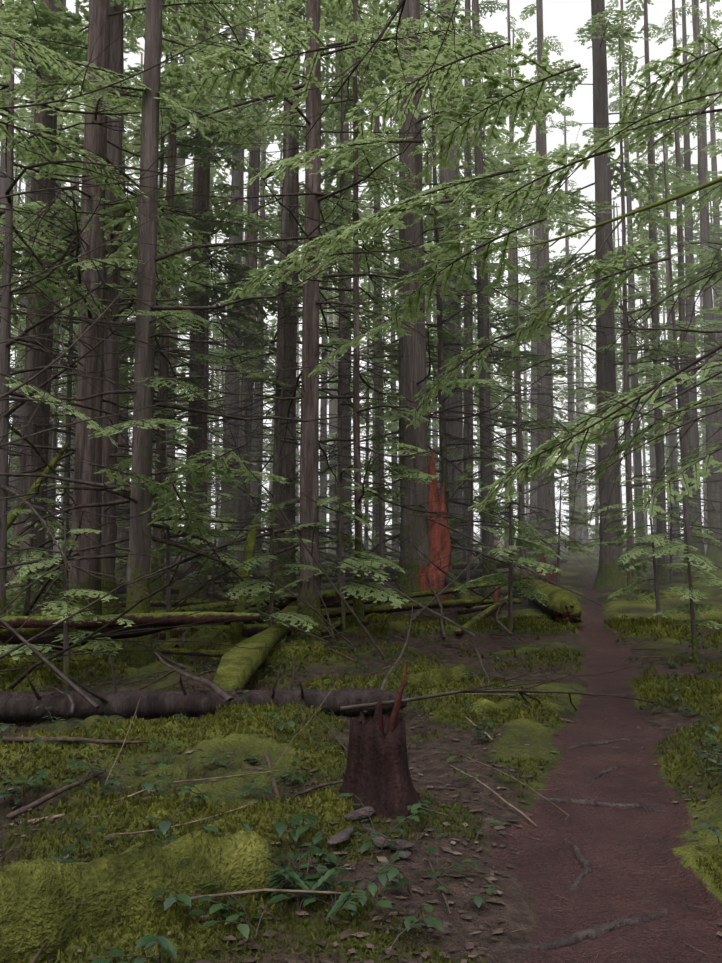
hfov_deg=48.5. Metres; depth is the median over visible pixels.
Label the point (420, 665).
moss tufts
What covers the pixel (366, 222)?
conifer branches
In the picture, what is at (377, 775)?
rotten stumps and snags
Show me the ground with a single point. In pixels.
(622, 880)
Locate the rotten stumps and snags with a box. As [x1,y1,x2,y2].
[0,447,581,821]
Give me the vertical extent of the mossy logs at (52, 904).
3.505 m
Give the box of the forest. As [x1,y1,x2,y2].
[0,0,721,667]
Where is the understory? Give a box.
[0,625,721,962]
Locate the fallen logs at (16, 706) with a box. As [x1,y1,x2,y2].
[0,532,709,858]
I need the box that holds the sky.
[0,0,721,534]
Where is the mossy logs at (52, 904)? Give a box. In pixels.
[0,442,705,962]
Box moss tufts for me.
[0,609,721,962]
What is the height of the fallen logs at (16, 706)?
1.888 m
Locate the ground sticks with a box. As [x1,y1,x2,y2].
[0,602,706,962]
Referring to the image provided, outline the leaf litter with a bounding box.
[0,618,721,962]
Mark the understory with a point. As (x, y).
(290, 878)
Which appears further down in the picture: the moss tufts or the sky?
the moss tufts
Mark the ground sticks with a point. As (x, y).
(70, 786)
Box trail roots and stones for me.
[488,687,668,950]
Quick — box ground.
[0,534,721,962]
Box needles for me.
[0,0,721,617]
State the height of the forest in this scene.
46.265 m

